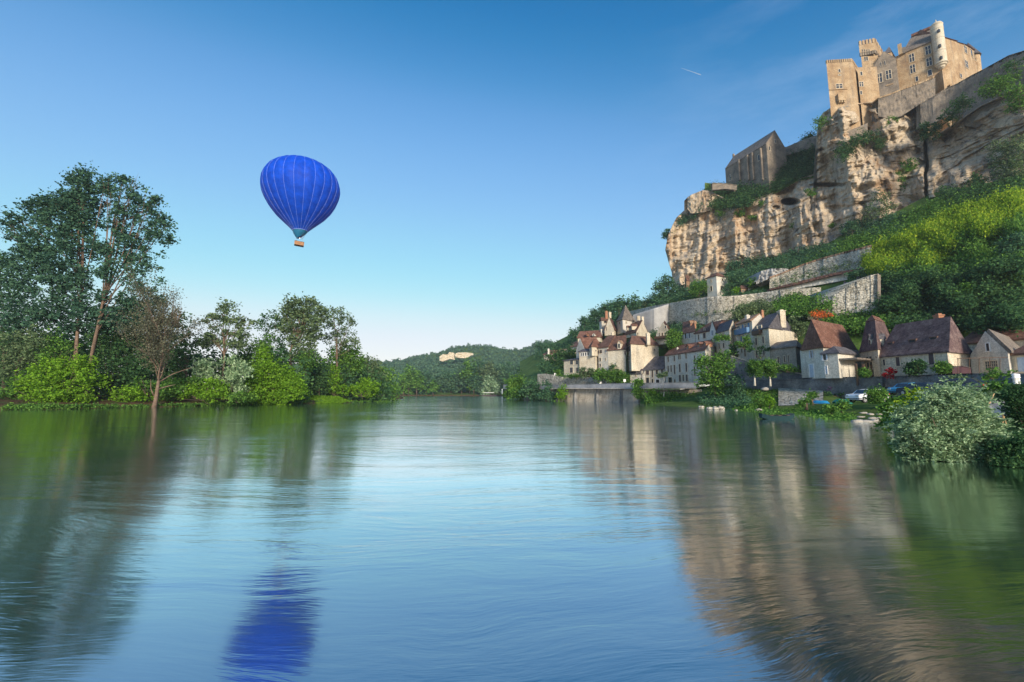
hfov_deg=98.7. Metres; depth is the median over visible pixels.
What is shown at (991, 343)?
gabled house
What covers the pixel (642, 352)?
square house
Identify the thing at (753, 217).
cliff bush
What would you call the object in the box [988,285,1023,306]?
hillside tree
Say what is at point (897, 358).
window frame
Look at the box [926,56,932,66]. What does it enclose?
window frame
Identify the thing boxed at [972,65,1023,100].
cliff bush
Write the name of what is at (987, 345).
window frame
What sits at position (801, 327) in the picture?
garden shrub
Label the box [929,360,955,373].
clipped bush
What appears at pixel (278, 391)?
broadleaf tree
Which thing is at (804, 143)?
churchyard wall
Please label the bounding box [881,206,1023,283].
bushes
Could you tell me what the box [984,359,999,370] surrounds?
window frame
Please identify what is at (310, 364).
broadleaf bush
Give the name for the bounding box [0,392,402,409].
bank
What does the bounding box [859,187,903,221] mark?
round tree
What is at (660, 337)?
balcony house
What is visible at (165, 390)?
broadleaf bush
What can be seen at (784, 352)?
barn
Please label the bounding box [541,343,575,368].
broadleaf tree
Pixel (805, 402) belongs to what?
pollard tree
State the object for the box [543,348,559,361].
cottage
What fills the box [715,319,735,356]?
row house
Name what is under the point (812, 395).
pollard tree
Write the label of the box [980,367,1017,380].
garden shrub
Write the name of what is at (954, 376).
garden shrub
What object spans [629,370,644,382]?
row house
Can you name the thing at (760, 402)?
bank bush
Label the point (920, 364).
clipped bush
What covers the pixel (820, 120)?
cliff bush
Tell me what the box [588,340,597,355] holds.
tower house
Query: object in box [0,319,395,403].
undergrowth
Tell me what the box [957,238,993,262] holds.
hillside tree
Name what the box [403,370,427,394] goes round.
tree
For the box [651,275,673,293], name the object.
slope tree
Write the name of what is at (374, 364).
round tree
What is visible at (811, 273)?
wall creeper
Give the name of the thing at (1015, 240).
hillside tree
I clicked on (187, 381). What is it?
broadleaf bush
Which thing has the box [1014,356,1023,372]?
window frame
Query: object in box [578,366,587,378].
bush
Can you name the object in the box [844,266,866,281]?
terrace bush
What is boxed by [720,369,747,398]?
broadleaf tree
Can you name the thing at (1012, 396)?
clipped hedge
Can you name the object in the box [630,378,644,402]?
poplar
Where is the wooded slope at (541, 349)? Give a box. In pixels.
[533,294,672,360]
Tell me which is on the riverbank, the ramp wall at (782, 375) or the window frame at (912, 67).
the ramp wall at (782, 375)
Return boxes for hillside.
[520,175,1023,384]
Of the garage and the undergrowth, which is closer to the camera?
the garage
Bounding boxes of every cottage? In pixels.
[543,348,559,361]
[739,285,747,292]
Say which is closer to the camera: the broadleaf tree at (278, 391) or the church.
the broadleaf tree at (278, 391)
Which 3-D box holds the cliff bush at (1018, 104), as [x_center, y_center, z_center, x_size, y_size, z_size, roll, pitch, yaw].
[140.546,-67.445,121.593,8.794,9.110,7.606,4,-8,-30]
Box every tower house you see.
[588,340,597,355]
[616,305,635,334]
[858,315,888,375]
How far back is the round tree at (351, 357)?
121.94 m
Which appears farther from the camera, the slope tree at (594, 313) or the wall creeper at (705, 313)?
the slope tree at (594, 313)
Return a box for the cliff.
[665,87,1023,288]
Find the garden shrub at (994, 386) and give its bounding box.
[978,378,1010,395]
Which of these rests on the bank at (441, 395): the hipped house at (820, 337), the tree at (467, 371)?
the tree at (467, 371)
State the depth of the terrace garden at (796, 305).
102.53 m
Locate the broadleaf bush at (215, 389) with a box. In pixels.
[176,374,231,405]
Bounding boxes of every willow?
[0,324,56,398]
[186,352,255,398]
[478,373,501,394]
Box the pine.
[189,297,260,399]
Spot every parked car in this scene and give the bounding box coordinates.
[845,389,880,402]
[887,383,908,394]
[896,382,936,395]
[928,378,984,389]
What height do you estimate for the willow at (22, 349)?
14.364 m
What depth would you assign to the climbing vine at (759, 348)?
84.77 m
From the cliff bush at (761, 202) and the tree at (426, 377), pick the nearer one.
the cliff bush at (761, 202)
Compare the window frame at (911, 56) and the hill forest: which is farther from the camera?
the hill forest
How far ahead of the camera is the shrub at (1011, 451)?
14.65 m
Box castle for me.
[826,20,981,136]
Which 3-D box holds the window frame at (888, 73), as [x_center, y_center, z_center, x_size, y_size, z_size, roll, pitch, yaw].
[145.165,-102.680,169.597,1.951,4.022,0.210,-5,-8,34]
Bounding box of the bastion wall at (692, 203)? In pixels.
[684,190,710,215]
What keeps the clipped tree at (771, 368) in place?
on the riverbank
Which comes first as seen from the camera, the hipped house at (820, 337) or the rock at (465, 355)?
the hipped house at (820, 337)
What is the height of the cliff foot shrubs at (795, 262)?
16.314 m
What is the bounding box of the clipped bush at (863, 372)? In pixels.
[855,367,872,378]
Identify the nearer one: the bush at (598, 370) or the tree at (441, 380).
the bush at (598, 370)
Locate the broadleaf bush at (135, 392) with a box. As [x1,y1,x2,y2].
[105,383,153,402]
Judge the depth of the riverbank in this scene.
68.88 m
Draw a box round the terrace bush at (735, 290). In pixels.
[729,285,740,293]
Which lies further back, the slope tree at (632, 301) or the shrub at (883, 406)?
the slope tree at (632, 301)
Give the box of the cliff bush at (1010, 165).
[997,158,1022,172]
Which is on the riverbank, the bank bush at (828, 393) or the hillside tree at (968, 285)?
the bank bush at (828, 393)
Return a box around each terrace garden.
[648,321,704,337]
[729,297,775,322]
[729,306,832,320]
[768,291,838,317]
[819,306,909,335]
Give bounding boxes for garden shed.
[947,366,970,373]
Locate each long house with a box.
[876,313,972,375]
[964,329,1023,350]
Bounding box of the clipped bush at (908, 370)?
[901,362,919,376]
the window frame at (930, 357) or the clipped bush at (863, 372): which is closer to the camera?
the window frame at (930, 357)
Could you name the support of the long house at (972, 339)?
on the hillside
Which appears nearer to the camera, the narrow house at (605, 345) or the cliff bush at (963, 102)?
the narrow house at (605, 345)
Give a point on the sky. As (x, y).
(505, 171)
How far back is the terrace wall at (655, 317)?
150.09 m
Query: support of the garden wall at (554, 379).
on the quay deck
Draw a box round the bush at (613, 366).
[609,362,626,371]
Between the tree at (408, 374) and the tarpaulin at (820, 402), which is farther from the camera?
the tree at (408, 374)
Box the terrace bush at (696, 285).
[687,279,707,296]
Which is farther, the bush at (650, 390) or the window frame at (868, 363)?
the bush at (650, 390)
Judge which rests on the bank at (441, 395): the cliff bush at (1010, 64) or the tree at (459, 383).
the tree at (459, 383)
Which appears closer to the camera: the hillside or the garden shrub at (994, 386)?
the garden shrub at (994, 386)
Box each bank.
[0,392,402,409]
[376,394,504,395]
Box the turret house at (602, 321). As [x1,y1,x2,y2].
[598,311,607,333]
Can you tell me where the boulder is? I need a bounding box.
[850,419,862,421]
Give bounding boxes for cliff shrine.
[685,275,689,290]
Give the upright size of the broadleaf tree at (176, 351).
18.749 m
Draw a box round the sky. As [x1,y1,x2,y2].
[0,0,1023,385]
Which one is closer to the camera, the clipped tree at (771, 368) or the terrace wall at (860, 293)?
the clipped tree at (771, 368)
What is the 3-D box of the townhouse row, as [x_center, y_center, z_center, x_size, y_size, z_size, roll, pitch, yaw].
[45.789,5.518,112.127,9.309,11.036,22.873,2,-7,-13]
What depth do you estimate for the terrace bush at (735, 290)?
153.01 m
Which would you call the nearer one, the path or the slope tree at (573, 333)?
the path
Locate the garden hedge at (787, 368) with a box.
[777,361,800,372]
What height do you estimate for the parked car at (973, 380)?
1.530 m
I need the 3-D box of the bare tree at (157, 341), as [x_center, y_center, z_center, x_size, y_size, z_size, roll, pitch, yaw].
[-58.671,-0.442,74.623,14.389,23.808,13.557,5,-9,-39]
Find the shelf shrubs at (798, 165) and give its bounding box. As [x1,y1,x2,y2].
[704,130,816,210]
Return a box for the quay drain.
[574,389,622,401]
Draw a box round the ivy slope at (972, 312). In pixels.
[868,250,1023,336]
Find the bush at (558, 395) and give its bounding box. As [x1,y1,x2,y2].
[554,383,569,400]
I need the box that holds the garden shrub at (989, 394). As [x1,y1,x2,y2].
[982,389,1000,403]
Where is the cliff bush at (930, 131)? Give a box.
[914,114,958,141]
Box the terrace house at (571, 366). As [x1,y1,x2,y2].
[562,358,579,375]
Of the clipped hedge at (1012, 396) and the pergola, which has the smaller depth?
the clipped hedge at (1012, 396)
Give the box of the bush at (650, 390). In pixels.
[646,388,658,397]
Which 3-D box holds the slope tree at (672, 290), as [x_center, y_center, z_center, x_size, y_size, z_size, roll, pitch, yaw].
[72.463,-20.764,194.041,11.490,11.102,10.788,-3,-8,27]
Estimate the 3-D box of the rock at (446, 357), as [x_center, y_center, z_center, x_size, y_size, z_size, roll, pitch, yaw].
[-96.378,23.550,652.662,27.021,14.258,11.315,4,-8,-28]
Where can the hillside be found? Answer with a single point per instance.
(529, 367)
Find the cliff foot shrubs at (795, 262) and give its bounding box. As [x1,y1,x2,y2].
[724,240,843,277]
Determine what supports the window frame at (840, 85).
in the castle
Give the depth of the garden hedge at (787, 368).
77.19 m
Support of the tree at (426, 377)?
on the bank at (441, 395)
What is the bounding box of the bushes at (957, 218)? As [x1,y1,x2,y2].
[858,180,1023,275]
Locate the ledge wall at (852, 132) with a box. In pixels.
[833,123,867,148]
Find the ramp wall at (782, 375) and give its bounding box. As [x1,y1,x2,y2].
[723,353,801,384]
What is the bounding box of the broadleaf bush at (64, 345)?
[26,326,83,365]
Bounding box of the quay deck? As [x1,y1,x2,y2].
[504,388,695,388]
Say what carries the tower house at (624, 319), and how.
on the hillside
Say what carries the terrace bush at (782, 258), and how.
on the hillside
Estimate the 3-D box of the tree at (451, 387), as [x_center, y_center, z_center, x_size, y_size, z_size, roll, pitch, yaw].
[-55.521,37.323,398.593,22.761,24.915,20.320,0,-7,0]
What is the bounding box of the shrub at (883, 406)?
[871,393,901,431]
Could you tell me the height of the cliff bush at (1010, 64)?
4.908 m
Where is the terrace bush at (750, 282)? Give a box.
[745,277,756,288]
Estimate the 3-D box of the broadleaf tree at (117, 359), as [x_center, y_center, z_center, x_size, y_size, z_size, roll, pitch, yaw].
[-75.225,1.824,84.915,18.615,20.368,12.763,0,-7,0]
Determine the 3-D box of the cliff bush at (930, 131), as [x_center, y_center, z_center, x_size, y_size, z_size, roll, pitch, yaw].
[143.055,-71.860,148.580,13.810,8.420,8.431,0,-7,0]
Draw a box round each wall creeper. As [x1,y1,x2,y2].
[685,291,802,316]
[712,333,731,342]
[720,285,775,295]
[772,259,860,286]
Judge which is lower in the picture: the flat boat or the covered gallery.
the flat boat
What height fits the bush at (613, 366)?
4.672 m
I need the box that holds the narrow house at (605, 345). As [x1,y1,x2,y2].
[597,335,615,369]
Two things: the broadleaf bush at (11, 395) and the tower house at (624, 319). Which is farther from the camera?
the tower house at (624, 319)
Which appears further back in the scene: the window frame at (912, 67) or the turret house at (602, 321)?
the window frame at (912, 67)
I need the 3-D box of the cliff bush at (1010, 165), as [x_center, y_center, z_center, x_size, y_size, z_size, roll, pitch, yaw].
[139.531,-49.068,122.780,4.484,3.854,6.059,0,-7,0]
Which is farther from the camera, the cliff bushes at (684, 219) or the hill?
the hill
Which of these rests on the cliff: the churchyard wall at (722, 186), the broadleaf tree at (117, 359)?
the churchyard wall at (722, 186)
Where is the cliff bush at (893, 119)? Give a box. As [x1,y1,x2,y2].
[884,115,899,126]
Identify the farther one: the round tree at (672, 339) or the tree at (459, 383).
the tree at (459, 383)
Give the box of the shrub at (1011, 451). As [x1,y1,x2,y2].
[975,425,1023,467]
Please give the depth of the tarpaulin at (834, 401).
56.00 m
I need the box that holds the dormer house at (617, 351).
[607,332,626,373]
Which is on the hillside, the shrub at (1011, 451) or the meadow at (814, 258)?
the meadow at (814, 258)
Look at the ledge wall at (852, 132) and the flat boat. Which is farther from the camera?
the ledge wall at (852, 132)
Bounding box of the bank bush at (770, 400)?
[762,394,778,409]
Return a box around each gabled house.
[576,337,599,357]
[604,312,619,336]
[623,316,647,339]
[693,320,725,341]
[710,320,715,346]
[751,310,797,361]
[970,329,1019,372]
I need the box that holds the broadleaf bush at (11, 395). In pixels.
[0,374,49,399]
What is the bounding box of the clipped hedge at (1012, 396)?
[994,381,1023,428]
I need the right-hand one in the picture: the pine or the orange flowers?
the orange flowers
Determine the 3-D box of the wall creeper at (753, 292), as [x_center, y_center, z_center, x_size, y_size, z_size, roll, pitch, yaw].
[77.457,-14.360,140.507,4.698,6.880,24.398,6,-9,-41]
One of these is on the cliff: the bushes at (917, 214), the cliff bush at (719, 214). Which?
the cliff bush at (719, 214)
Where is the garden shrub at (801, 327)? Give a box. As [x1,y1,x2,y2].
[788,311,808,337]
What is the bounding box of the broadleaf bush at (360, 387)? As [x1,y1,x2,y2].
[344,376,381,399]
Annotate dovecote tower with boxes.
[705,273,728,296]
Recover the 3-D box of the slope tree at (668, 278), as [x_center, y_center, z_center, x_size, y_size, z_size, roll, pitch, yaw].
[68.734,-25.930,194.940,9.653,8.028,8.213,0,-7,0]
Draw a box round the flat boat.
[759,413,793,418]
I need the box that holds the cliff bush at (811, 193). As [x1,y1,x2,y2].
[803,187,817,196]
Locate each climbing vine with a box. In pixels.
[731,334,754,349]
[746,345,770,358]
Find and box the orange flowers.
[809,308,833,319]
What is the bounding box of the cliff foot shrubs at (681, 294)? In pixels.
[629,278,706,307]
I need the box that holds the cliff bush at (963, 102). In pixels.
[936,91,978,122]
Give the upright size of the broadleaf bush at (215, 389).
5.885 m
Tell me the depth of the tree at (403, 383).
376.37 m
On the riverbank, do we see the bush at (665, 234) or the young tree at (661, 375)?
the young tree at (661, 375)
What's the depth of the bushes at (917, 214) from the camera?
129.06 m
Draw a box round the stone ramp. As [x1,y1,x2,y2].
[778,388,822,405]
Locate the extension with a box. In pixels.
[820,346,873,385]
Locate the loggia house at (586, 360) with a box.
[578,349,598,370]
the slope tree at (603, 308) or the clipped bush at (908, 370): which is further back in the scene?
the slope tree at (603, 308)
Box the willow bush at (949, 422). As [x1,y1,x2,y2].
[875,376,1023,462]
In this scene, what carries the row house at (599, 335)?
on the hillside
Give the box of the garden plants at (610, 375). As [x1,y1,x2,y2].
[592,368,631,382]
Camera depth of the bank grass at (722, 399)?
78.36 m
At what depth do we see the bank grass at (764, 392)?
81.49 m
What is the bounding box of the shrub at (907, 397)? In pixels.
[889,386,927,417]
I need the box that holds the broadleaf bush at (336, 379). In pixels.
[326,364,352,395]
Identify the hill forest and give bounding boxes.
[350,339,553,392]
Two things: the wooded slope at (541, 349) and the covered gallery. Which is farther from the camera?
the wooded slope at (541, 349)
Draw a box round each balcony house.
[654,321,669,347]
[734,310,763,361]
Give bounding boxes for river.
[0,396,1023,681]
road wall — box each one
[741,376,882,400]
[882,373,1023,399]
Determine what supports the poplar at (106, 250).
on the bank at (100, 401)
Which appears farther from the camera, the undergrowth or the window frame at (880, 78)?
the window frame at (880, 78)
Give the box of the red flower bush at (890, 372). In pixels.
[881,367,897,379]
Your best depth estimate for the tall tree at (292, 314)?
108.61 m
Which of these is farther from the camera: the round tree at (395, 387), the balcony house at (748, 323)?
the round tree at (395, 387)
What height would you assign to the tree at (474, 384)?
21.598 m
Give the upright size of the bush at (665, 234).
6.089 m
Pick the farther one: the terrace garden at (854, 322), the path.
the terrace garden at (854, 322)
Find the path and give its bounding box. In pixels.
[990,401,1009,417]
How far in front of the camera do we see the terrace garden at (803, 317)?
104.39 m
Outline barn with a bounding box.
[770,340,801,370]
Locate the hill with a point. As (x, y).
(439, 392)
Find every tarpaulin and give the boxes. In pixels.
[813,400,829,403]
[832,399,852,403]
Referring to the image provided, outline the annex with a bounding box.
[732,326,740,355]
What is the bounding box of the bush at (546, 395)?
[535,378,557,400]
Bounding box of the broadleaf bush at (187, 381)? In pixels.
[155,374,203,401]
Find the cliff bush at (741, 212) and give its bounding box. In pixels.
[733,210,744,216]
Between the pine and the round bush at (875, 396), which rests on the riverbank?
the round bush at (875, 396)
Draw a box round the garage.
[1010,346,1023,373]
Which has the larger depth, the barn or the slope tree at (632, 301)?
the slope tree at (632, 301)
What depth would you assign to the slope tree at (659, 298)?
192.51 m
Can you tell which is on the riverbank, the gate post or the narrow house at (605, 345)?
the gate post
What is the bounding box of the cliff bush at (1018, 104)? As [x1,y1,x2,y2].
[999,81,1023,113]
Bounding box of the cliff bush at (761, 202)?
[757,200,765,206]
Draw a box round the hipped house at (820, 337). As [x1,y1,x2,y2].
[800,319,860,378]
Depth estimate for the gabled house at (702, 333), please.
111.19 m
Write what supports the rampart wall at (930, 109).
on the cliff
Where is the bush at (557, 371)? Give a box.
[553,369,563,375]
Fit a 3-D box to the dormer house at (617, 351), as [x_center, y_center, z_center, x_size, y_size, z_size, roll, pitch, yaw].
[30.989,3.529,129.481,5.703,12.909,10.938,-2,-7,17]
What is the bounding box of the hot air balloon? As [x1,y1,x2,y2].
[260,155,339,246]
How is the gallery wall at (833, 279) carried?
on the hillside
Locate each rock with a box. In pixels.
[440,352,454,361]
[455,352,472,358]
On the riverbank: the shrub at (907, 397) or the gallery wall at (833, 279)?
the shrub at (907, 397)
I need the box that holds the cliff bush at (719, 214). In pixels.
[714,210,727,218]
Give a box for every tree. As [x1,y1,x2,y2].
[0,253,36,396]
[74,305,169,398]
[108,260,220,406]
[120,307,202,398]
[232,333,276,369]
[243,346,311,404]
[251,309,297,367]
[274,291,338,367]
[303,364,337,396]
[321,305,360,395]
[323,343,369,397]
[353,352,388,387]
[376,365,401,400]
[396,363,415,394]
[396,376,411,394]
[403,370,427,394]
[418,369,435,394]
[420,378,440,394]
[429,367,454,392]
[440,368,459,393]
[447,365,470,393]
[454,357,481,393]
[462,372,483,393]
[467,358,486,393]
[476,360,500,386]
[488,361,511,393]
[496,362,519,392]
[501,370,529,399]
[518,376,550,400]
[536,358,556,373]
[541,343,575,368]
[566,327,579,338]
[576,316,596,329]
[588,308,602,322]
[595,302,612,314]
[606,294,631,313]
[623,290,639,310]
[637,298,652,308]
[647,285,672,301]
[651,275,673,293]
[655,274,679,290]
[656,371,667,396]
[663,280,683,297]
[664,328,682,349]
[691,350,740,395]
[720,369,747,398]
[743,357,767,385]
[762,357,780,385]
[795,397,813,409]
[804,388,819,404]
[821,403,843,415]
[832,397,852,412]
[840,220,863,234]
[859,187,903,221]
[916,265,948,291]
[931,300,957,316]
[941,279,983,302]
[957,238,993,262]
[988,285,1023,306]
[991,230,1023,256]
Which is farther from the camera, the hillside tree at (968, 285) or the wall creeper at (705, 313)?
the wall creeper at (705, 313)
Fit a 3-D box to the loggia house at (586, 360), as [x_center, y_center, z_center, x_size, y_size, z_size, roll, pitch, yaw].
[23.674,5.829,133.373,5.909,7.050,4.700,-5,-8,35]
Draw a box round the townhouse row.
[664,338,719,384]
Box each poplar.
[0,161,117,396]
[82,171,181,399]
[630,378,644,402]
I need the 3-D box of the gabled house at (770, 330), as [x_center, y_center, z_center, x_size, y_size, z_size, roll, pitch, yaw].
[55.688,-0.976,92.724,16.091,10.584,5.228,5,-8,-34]
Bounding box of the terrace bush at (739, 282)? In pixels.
[720,270,749,294]
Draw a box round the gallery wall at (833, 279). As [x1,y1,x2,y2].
[771,274,847,290]
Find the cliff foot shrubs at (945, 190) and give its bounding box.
[933,169,1023,206]
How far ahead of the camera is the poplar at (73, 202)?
81.06 m
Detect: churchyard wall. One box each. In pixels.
[711,183,736,190]
[785,135,816,155]
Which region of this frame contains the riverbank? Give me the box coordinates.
[640,385,1022,439]
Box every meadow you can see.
[306,395,351,402]
[802,228,893,263]
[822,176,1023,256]
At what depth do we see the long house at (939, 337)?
63.74 m
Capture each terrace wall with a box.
[615,287,820,324]
[616,304,668,333]
[748,245,871,290]
[788,274,877,319]
[871,75,935,121]
[876,274,880,310]
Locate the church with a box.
[725,130,789,204]
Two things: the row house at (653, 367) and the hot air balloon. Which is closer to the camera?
the row house at (653, 367)
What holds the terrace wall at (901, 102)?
on the cliff
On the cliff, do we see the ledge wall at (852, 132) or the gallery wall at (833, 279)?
the ledge wall at (852, 132)
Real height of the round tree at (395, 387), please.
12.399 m
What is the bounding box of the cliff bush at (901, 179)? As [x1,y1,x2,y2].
[895,157,919,190]
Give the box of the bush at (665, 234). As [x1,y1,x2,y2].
[661,228,672,238]
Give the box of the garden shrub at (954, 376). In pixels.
[941,373,975,381]
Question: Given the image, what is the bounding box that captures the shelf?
[705,154,813,208]
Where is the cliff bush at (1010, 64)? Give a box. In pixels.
[1000,57,1023,72]
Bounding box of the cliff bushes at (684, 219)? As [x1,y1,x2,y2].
[676,202,703,228]
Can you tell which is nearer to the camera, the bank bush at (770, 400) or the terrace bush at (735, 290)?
the bank bush at (770, 400)
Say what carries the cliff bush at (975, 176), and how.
on the cliff
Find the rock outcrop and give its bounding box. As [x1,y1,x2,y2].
[744,268,788,286]
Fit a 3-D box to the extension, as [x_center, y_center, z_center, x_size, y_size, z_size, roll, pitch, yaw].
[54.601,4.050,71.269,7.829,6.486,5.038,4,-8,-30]
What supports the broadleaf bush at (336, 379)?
on the bank at (100, 401)
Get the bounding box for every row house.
[577,329,604,343]
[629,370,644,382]
[643,356,665,382]
[682,320,696,343]
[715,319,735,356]
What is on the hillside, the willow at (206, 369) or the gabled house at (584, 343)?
the gabled house at (584, 343)
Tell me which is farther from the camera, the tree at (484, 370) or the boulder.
the tree at (484, 370)
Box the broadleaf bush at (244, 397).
[221,390,259,404]
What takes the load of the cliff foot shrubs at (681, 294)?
on the hillside
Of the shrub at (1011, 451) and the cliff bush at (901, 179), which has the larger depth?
the cliff bush at (901, 179)
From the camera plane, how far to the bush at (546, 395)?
131.70 m
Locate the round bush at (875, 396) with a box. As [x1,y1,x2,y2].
[862,383,891,403]
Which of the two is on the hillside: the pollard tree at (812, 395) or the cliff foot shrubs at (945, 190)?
the cliff foot shrubs at (945, 190)
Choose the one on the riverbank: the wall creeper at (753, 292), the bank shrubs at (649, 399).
the bank shrubs at (649, 399)
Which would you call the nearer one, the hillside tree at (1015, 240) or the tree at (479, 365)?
the hillside tree at (1015, 240)
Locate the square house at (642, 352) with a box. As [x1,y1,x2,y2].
[627,333,659,371]
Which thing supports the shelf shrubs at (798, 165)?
on the shelf
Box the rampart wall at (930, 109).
[916,51,1023,127]
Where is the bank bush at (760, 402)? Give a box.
[750,390,767,406]
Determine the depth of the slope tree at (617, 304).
198.40 m
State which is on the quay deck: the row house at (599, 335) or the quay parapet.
the quay parapet
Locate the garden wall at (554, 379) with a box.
[537,374,619,384]
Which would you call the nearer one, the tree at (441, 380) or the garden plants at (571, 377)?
the garden plants at (571, 377)
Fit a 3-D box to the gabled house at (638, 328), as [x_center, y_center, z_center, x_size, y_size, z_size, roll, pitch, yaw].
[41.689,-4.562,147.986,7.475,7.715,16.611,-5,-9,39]
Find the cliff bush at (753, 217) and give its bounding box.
[748,215,756,220]
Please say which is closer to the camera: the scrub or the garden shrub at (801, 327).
the garden shrub at (801, 327)
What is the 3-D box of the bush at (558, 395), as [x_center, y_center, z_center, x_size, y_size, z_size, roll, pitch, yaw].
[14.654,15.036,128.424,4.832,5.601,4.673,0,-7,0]
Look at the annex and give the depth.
98.00 m
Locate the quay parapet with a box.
[503,382,698,387]
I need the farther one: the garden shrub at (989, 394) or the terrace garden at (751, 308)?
the terrace garden at (751, 308)
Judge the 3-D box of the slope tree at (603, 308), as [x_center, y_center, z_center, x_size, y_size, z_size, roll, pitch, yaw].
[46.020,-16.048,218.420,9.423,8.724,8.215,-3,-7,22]
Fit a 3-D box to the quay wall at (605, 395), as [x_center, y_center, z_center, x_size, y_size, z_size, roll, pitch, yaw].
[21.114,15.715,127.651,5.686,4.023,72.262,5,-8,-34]
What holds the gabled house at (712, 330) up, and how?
on the hillside
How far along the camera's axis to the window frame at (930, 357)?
61.64 m
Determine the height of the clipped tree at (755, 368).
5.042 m
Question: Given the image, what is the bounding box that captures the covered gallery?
[767,268,860,290]
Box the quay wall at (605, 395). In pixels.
[521,389,701,402]
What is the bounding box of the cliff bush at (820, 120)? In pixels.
[810,112,834,131]
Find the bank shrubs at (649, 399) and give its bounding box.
[642,388,694,403]
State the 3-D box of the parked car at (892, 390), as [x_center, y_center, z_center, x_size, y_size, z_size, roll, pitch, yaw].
[46.916,5.687,52.193,3.959,1.492,1.713,1,-7,-12]
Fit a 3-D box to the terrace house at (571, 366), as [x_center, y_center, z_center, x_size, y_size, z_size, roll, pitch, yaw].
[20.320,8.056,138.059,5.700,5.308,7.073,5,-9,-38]
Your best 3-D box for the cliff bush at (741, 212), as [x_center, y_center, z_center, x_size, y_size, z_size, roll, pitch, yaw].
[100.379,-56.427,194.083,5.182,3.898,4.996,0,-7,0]
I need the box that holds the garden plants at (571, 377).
[556,373,590,378]
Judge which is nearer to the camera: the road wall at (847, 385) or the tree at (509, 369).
the road wall at (847, 385)
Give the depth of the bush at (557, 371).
126.33 m
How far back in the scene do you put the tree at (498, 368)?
394.65 m
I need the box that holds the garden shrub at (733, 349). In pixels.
[727,343,738,355]
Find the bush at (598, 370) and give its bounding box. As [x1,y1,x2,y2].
[591,367,604,378]
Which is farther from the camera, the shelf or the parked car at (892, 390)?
the shelf
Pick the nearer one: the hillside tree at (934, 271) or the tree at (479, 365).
the hillside tree at (934, 271)
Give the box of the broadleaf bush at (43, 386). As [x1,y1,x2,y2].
[7,352,114,403]
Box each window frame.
[835,83,842,88]
[865,355,873,369]
[877,72,882,83]
[885,69,891,79]
[894,356,901,366]
[909,53,914,62]
[909,64,915,73]
[925,45,931,55]
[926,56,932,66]
[927,69,932,76]
[927,353,935,365]
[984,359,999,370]
[985,342,990,351]
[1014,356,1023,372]
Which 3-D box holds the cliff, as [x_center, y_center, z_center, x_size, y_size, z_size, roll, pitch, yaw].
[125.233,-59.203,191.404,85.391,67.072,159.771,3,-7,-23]
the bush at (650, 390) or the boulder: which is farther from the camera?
the bush at (650, 390)
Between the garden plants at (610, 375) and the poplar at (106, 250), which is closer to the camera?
the poplar at (106, 250)
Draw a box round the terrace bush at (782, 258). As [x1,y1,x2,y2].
[775,253,790,263]
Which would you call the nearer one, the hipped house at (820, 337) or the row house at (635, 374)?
the hipped house at (820, 337)
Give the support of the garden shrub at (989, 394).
on the path
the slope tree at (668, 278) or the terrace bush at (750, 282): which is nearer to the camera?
the terrace bush at (750, 282)
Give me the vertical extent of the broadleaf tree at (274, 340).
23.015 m
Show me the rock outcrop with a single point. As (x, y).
(762, 276)
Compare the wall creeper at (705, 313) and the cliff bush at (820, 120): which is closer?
the wall creeper at (705, 313)
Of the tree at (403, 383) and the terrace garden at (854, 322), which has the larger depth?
the tree at (403, 383)
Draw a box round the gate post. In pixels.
[1011,373,1017,383]
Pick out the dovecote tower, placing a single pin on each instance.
(716, 282)
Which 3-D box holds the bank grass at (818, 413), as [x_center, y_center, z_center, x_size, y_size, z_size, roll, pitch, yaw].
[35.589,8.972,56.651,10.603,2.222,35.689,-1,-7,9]
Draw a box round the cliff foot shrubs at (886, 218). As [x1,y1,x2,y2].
[838,209,907,238]
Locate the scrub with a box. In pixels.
[981,131,1023,184]
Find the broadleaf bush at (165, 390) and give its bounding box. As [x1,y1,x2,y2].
[126,376,187,401]
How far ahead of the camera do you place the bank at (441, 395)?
375.39 m
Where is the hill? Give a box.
[293,344,534,394]
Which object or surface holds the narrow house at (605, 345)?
on the hillside
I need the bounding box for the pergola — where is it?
[957,357,1007,372]
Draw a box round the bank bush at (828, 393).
[823,390,844,396]
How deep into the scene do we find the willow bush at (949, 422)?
15.72 m
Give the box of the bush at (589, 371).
[585,368,593,377]
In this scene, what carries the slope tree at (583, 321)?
on the wooded slope at (541, 349)
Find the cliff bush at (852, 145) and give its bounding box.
[831,128,888,163]
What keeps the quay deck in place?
on the quay wall at (605, 395)
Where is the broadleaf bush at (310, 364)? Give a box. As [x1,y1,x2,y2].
[292,349,325,376]
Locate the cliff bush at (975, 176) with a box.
[963,171,984,185]
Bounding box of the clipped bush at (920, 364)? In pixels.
[909,358,929,374]
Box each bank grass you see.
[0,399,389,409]
[695,388,755,408]
[729,403,859,419]
[741,386,781,402]

